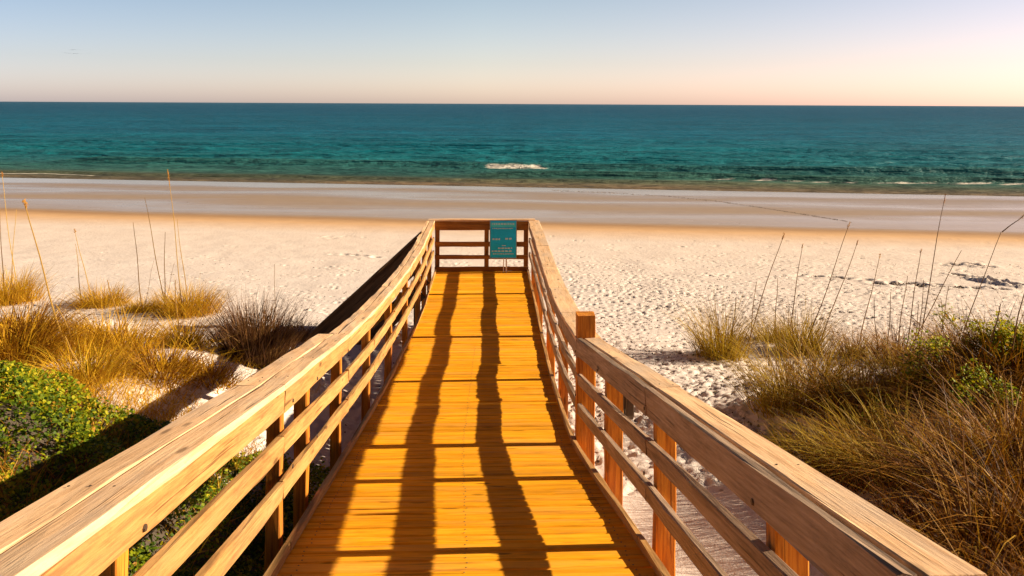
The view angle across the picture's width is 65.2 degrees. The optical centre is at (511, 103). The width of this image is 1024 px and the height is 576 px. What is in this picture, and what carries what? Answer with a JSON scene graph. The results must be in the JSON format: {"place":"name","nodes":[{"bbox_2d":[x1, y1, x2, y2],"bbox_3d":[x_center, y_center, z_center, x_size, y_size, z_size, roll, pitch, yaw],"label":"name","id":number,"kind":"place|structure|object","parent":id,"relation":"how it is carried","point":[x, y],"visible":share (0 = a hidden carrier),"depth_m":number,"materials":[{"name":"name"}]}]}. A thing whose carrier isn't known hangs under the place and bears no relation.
{"place":"outdoors","nodes":[
{"label":"outdoors","id":0,"kind":"place"},
{"bbox_2d":[0,178,1023,575],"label":"ground","id":1,"kind":"structure","parent":0,"point":[316,242],"depth_m":27.39,"materials":[{"name":"beige sand"}]},
{"bbox_2d":[0,171,61,306],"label":"grass tuft","id":2,"kind":"object","parent":1,"relation":"on","point":[20,290],"visible":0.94,"depth_m":20.12,"materials":[{"name":"plant"}]},
{"bbox_2d":[0,348,64,405],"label":"grass tuft","id":3,"kind":"object","parent":1,"relation":"on","point":[12,398],"visible":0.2,"depth_m":6.18,"materials":[{"name":"plant"}]},
{"bbox_2d":[6,199,121,364],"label":"sea oats","id":4,"kind":"object","parent":1,"relation":"on","point":[76,347],"visible":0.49,"depth_m":9.30,"materials":[{"name":"yellow plant"}]},
{"bbox_2d":[0,282,129,368],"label":"grass tuft","id":5,"kind":"object","parent":1,"relation":"on","point":[13,347],"visible":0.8,"depth_m":9.24,"materials":[{"name":"plant"}]},
{"bbox_2d":[3,328,167,387],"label":"grass tuft","id":6,"kind":"object","parent":1,"relation":"on","point":[83,366],"visible":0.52,"depth_m":8.46,"materials":[{"name":"plant"}]},
{"bbox_2d":[44,229,147,309],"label":"grass tuft","id":7,"kind":"object","parent":1,"relation":"on","point":[105,299],"visible":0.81,"depth_m":19.80,"materials":[{"name":"plant"}]},
{"bbox_2d":[36,280,201,360],"bbox_3d":[-4.934,2.712,10.003,2.088,1.065,2.096,0,0,-2],"label":"grass tuft","id":8,"kind":"object","parent":1,"relation":"on","point":[120,332],"visible":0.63,"depth_m":10.02,"materials":[{"name":"plant"}]},
{"bbox_2d":[0,354,289,575],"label":"dead stems","id":9,"kind":"object","parent":1,"relation":"on","point":[86,459],"visible":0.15,"depth_m":5.81,"materials":[{"name":"brown plant"}]},
{"bbox_2d":[115,262,174,313],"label":"grass tuft","id":10,"kind":"object","parent":1,"relation":"on","point":[132,308],"visible":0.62,"depth_m":19.23,"materials":[{"name":"plant"}]},
{"bbox_2d":[80,327,236,397],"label":"grass tuft","id":11,"kind":"object","parent":1,"relation":"on","point":[162,369],"visible":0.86,"depth_m":9.07,"materials":[{"name":"plant"}]},
{"bbox_2d":[0,310,324,515],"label":"straw","id":12,"kind":"object","parent":1,"relation":"on","point":[130,387],"visible":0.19,"depth_m":8.03,"materials":[{"name":"brown plant"}]},
{"bbox_2d":[0,360,329,575],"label":"ground cover","id":13,"kind":"object","parent":1,"relation":"on","point":[86,433],"visible":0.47,"depth_m":5.82,"materials":[{"name":"green plant"}]},
{"bbox_2d":[124,281,228,347],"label":"grass tuft","id":14,"kind":"object","parent":1,"relation":"on","point":[191,336],"visible":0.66,"depth_m":11.64,"materials":[{"name":"plant"}]},
{"bbox_2d":[127,170,239,318],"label":"sea oats","id":15,"kind":"object","parent":1,"relation":"on","point":[181,305],"visible":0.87,"depth_m":18.94,"materials":[{"name":"yellow plant"}]},
{"bbox_2d":[150,346,256,394],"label":"grass tuft","id":16,"kind":"object","parent":1,"relation":"on","point":[223,379],"visible":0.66,"depth_m":9.38,"materials":[{"name":"brown plant"}]},
{"bbox_2d":[177,264,328,369],"bbox_3d":[-3.602,3.073,11.297,1.975,1.659,2.118,0,0,40],"label":"dry brush","id":17,"kind":"object","parent":1,"relation":"on","point":[251,339],"visible":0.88,"depth_m":11.05,"materials":[{"name":"brown plant"}]},
{"bbox_2d":[274,315,321,343],"bbox_3d":[-4.412,4.649,16.434,1.469,0.582,1.637,0,0,-2],"label":"dry brush","id":18,"kind":"object","parent":1,"relation":"on","point":[306,331],"visible":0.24,"depth_m":16.57,"materials":[{"name":"brown plant"}]},
{"bbox_2d":[0,218,986,575],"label":"boardwalk","id":19,"kind":"structure","parent":1,"relation":"on","point":[466,452],"depth_m":5.03,"materials":[{"name":"brown wood"}]},
{"bbox_2d":[490,220,516,271],"bbox_3d":[-0.198,3.191,17.928,0.608,1.165,0.046,0,0,-2],"label":"beach sign","id":20,"kind":"object","parent":19,"relation":"attached to","point":[503,239],"visible":1,"depth_m":17.92,"materials":[{"name":"teal plastic"}]},
{"bbox_2d":[5,190,1022,462],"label":"wrack","id":21,"kind":"object","parent":1,"relation":"on","point":[701,322],"visible":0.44,"depth_m":19.35,"materials":[{"name":"brown plant"}]},
{"bbox_2d":[660,233,797,363],"bbox_3d":[4.165,3.728,15.580,2.721,2.510,2.738,0,0,18],"label":"grass tuft","id":22,"kind":"object","parent":1,"relation":"on","point":[706,351],"visible":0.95,"depth_m":15.43,"materials":[{"name":"yellow plant"}]},
{"bbox_2d":[741,243,803,343],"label":"grass tuft","id":23,"kind":"object","parent":1,"relation":"on","point":[758,337],"visible":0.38,"depth_m":16.97,"materials":[{"name":"plant"}]},
{"bbox_2d":[749,419,821,454],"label":"grass tuft","id":24,"kind":"object","parent":1,"relation":"on","point":[781,430],"visible":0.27,"depth_m":9.16,"materials":[{"name":"brown plant"}]},
{"bbox_2d":[672,305,928,422],"bbox_3d":[3.992,3.472,10.438,3.850,1.332,3.413,0,0,-2],"label":"grass tuft","id":25,"kind":"object","parent":1,"relation":"on","point":[762,394],"visible":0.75,"depth_m":10.56,"materials":[{"name":"brown plant"}]},
{"bbox_2d":[742,222,863,357],"bbox_3d":[5.950,3.692,16.056,2.759,2.698,2.517,0,0,-2],"label":"grass tuft","id":26,"kind":"object","parent":1,"relation":"on","point":[802,334],"visible":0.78,"depth_m":16.02,"materials":[{"name":"plant"}]},
{"bbox_2d":[748,399,957,495],"bbox_3d":[3.381,3.444,8.026,2.513,0.785,2.404,0,0,-2],"label":"grass tuft","id":27,"kind":"object","parent":1,"relation":"on","point":[812,455],"visible":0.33,"depth_m":8.24,"materials":[{"name":"plant"}]},
{"bbox_2d":[732,319,989,438],"bbox_3d":[4.325,3.343,9.749,3.468,1.187,3.770,0,0,-28],"label":"grass tuft","id":28,"kind":"object","parent":1,"relation":"on","point":[822,389],"visible":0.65,"depth_m":9.79,"materials":[{"name":"plant"}]},
{"bbox_2d":[821,253,904,360],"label":"grass tuft","id":29,"kind":"object","parent":1,"relation":"on","point":[841,345],"visible":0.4,"depth_m":15.70,"materials":[{"name":"plant"}]},
{"bbox_2d":[712,312,1023,575],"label":"undergrowth","id":30,"kind":"object","parent":1,"relation":"on","point":[853,488],"visible":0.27,"depth_m":8.56,"materials":[{"name":"brown plant"}]},
{"bbox_2d":[856,389,907,437],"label":"grass tuft","id":31,"kind":"object","parent":1,"relation":"on","point":[886,405],"visible":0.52,"depth_m":8.81,"materials":[{"name":"plant"}]},
{"bbox_2d":[760,380,1021,509],"bbox_3d":[3.776,3.174,7.670,3.431,1.103,3.221,0,0,-2],"label":"grass tuft","id":32,"kind":"object","parent":1,"relation":"on","point":[851,458],"visible":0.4,"depth_m":7.71,"materials":[{"name":"plant"}]},
{"bbox_2d":[759,379,1023,528],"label":"grass tuft","id":33,"kind":"object","parent":1,"relation":"on","point":[912,470],"visible":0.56,"depth_m":6.98,"materials":[{"name":"brown plant"}]},
{"bbox_2d":[846,194,961,366],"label":"sea oats","id":34,"kind":"object","parent":1,"relation":"on","point":[888,344],"visible":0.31,"depth_m":15.12,"materials":[{"name":"brown plant"}]},
{"bbox_2d":[792,317,1019,428],"bbox_3d":[4.778,3.223,9.421,3.036,1.126,2.984,0,0,30],"label":"grass tuft","id":35,"kind":"object","parent":1,"relation":"on","point":[890,377],"visible":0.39,"depth_m":9.60,"materials":[{"name":"brown plant"}]},
{"bbox_2d":[846,468,985,556],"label":"grass tuft","id":36,"kind":"object","parent":1,"relation":"on","point":[891,510],"visible":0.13,"depth_m":6.52,"materials":[{"name":"brown plant"}]},
{"bbox_2d":[811,279,1023,402],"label":"grass tuft","id":37,"kind":"object","parent":1,"relation":"on","point":[988,351],"visible":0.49,"depth_m":9.30,"materials":[{"name":"plant"}]},
{"bbox_2d":[822,400,1023,575],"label":"grass tuft","id":38,"kind":"object","parent":1,"relation":"on","point":[1003,504],"visible":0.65,"depth_m":6.22,"materials":[{"name":"brown plant"}]},
{"bbox_2d":[824,432,1023,575],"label":"grass tuft","id":39,"kind":"object","parent":1,"relation":"on","point":[961,535],"visible":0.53,"depth_m":5.91,"materials":[{"name":"plant"}]},
{"bbox_2d":[897,328,952,404],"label":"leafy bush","id":40,"kind":"object","parent":1,"relation":"on","point":[938,345],"visible":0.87,"depth_m":9.32,"materials":[{"name":"green plant"}]},
{"bbox_2d":[829,291,1023,410],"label":"grass tuft","id":41,"kind":"object","parent":1,"relation":"on","point":[954,367],"visible":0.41,"depth_m":9.28,"materials":[{"name":"brown plant"}]},
{"bbox_2d":[836,352,1023,482],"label":"grass tuft","id":42,"kind":"object","parent":1,"relation":"on","point":[1008,429],"visible":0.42,"depth_m":7.46,"materials":[{"name":"plant"}]},
{"bbox_2d":[899,215,1023,349],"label":"sea oats","id":43,"kind":"object","parent":1,"relation":"on","point":[957,338],"visible":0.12,"depth_m":16.11,"materials":[{"name":"brown plant"}]},
{"bbox_2d":[933,303,1023,369],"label":"leafy bush","id":44,"kind":"object","parent":1,"relation":"on","point":[1020,330],"visible":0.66,"depth_m":9.55,"materials":[{"name":"green plant"}]},
{"bbox_2d":[940,358,1021,438],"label":"leafy bush","id":45,"kind":"object","parent":1,"relation":"on","point":[978,382],"visible":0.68,"depth_m":8.07,"materials":[{"name":"green plant"}]},
{"bbox_2d":[0,102,1023,196],"bbox_3d":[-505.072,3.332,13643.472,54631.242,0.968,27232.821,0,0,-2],"label":"sea","id":46,"kind":"structure","parent":0,"point":[951,150],"depth_m":111.10,"materials":[{"name":"teal liquid"}]},
{"bbox_2d":[0,0,1023,105],"label":"sky","id":47,"kind":"structure","parent":0,"point":[634,52],"materials":[{"name":"blue"}]}
]}

